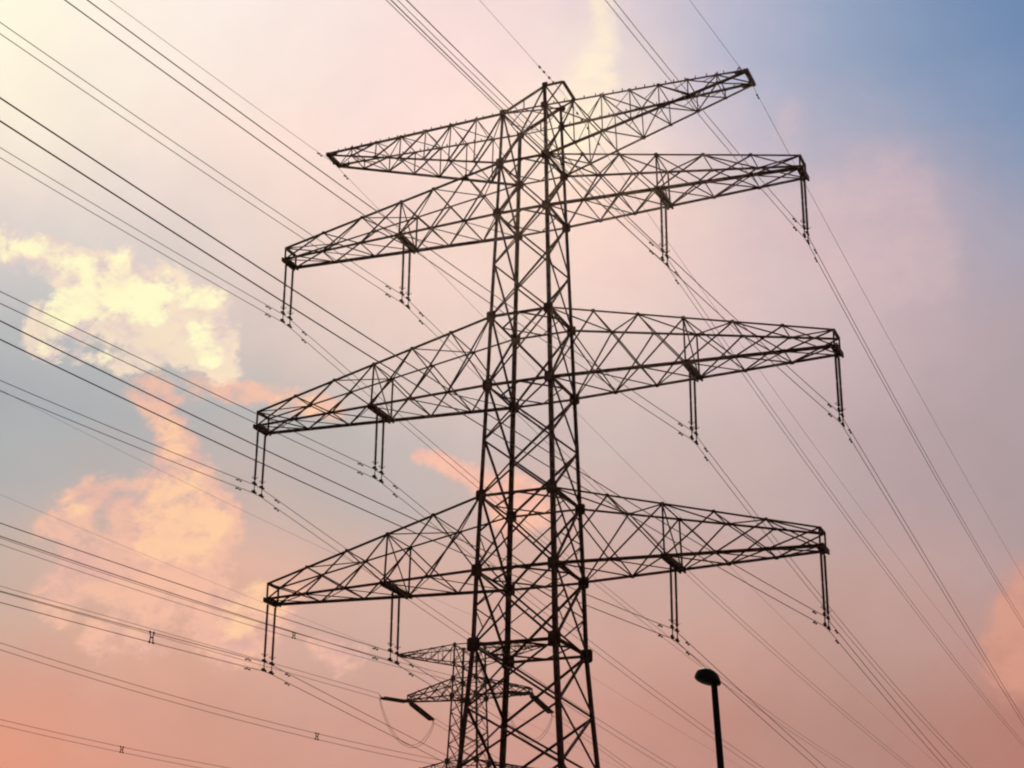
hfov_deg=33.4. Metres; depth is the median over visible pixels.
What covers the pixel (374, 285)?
conductor wire
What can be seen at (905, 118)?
sky
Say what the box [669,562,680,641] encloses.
insulator set
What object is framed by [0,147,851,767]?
conductor wire
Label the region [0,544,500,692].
conductor wire
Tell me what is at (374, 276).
conductor wire
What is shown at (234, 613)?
conductor wire
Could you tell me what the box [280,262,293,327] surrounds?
insulator set
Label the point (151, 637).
wire spacer
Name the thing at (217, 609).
conductor wire
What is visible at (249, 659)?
conductor wire
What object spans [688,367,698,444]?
insulator set
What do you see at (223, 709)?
conductor wire
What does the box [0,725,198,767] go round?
conductor wire
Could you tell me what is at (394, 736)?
jumper loop
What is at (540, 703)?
strain insulator
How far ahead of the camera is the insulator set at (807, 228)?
80.89 m
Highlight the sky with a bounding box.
[0,0,1023,767]
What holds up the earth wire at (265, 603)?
attached to the lattice pylon at (486, 697)
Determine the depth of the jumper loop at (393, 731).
160.46 m
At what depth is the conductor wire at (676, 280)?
81.34 m
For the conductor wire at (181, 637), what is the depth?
144.00 m
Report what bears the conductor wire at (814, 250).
hanging from the insulator set at (807, 228)
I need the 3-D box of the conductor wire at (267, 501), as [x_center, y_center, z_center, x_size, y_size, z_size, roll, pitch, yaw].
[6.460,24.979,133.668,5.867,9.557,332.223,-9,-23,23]
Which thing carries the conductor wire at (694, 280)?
hanging from the insulator set at (837, 372)
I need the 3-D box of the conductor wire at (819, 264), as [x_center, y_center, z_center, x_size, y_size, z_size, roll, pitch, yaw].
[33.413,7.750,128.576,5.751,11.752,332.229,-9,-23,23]
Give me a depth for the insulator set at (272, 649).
84.03 m
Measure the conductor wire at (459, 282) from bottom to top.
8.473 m
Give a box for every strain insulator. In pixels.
[380,695,409,702]
[409,703,434,723]
[502,689,530,695]
[529,695,553,716]
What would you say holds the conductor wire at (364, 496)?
hanging from the insulator set at (676, 606)
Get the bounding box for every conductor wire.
[0,22,911,766]
[0,33,905,765]
[0,97,951,767]
[0,120,945,767]
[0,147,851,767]
[0,157,845,767]
[0,291,762,767]
[0,303,753,766]
[0,320,825,767]
[0,339,814,765]
[0,380,675,767]
[0,523,530,737]
[0,536,556,761]
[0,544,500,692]
[0,602,455,767]
[0,649,451,767]
[0,719,227,767]
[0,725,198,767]
[1,391,666,767]
[1,538,500,687]
[1,586,378,693]
[1,591,470,767]
[1,592,376,697]
[1,643,481,767]
[65,0,964,765]
[87,0,968,764]
[386,0,1023,746]
[391,0,1023,724]
[397,0,1022,741]
[406,0,1023,719]
[605,0,1023,626]
[614,0,1023,622]
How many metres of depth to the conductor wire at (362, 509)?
52.67 m
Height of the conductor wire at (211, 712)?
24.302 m
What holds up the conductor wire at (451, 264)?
hanging from the insulator set at (695, 410)
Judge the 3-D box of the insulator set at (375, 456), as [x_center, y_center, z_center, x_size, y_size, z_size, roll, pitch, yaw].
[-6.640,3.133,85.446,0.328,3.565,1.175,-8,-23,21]
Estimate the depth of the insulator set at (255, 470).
87.78 m
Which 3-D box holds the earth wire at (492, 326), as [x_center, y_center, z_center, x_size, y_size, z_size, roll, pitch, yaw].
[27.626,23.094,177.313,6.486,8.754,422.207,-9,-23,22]
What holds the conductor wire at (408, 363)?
hanging from the insulator set at (827, 611)
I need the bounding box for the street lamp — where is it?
[694,668,723,767]
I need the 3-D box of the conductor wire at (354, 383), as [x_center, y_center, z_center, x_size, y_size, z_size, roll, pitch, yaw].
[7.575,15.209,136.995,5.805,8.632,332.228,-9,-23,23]
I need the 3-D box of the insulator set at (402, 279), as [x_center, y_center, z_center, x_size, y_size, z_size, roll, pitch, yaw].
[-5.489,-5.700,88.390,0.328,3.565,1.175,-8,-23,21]
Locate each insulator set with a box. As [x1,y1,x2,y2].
[251,429,265,497]
[261,602,275,674]
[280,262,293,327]
[372,412,384,482]
[387,590,400,664]
[399,240,411,308]
[659,194,668,266]
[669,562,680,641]
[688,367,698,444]
[800,171,810,244]
[819,549,830,630]
[834,349,845,426]
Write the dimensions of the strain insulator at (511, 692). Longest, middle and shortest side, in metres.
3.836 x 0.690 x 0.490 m
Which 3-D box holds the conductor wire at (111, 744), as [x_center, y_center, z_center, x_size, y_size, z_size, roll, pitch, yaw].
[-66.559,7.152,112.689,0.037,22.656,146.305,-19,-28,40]
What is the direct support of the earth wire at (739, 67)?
attached to the lattice pylon at (555, 640)
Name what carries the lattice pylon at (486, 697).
on the ground
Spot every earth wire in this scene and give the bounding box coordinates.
[1,390,738,765]
[2,495,614,765]
[110,0,938,765]
[482,3,1019,709]
[691,2,1023,577]
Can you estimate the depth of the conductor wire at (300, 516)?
87.92 m
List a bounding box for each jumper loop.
[379,694,434,744]
[379,700,433,747]
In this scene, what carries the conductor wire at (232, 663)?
hanging from the insulator set at (272, 649)
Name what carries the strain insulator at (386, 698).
attached to the lattice pylon at (486, 697)
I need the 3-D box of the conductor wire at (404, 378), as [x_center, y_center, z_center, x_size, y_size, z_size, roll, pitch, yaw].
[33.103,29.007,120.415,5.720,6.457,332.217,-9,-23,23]
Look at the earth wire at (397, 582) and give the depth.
138.37 m
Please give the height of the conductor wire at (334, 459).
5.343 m
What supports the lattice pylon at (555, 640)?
on the ground
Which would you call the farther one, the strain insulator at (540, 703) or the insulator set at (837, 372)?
the strain insulator at (540, 703)
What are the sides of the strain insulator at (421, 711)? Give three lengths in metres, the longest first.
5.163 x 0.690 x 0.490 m
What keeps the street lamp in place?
on the ground
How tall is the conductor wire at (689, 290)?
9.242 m
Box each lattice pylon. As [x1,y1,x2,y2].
[253,68,843,767]
[398,642,542,767]
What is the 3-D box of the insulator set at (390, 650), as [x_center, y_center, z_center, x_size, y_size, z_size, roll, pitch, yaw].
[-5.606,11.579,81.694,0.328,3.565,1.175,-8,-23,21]
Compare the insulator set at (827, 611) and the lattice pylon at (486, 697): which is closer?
the insulator set at (827, 611)
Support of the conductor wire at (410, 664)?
hanging from the insulator set at (390, 650)
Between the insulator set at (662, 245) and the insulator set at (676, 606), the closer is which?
the insulator set at (676, 606)
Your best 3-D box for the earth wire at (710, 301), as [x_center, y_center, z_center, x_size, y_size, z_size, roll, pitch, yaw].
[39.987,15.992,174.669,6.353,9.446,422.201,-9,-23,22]
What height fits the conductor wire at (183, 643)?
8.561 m
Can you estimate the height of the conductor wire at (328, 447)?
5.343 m
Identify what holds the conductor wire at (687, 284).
hanging from the insulator set at (837, 372)

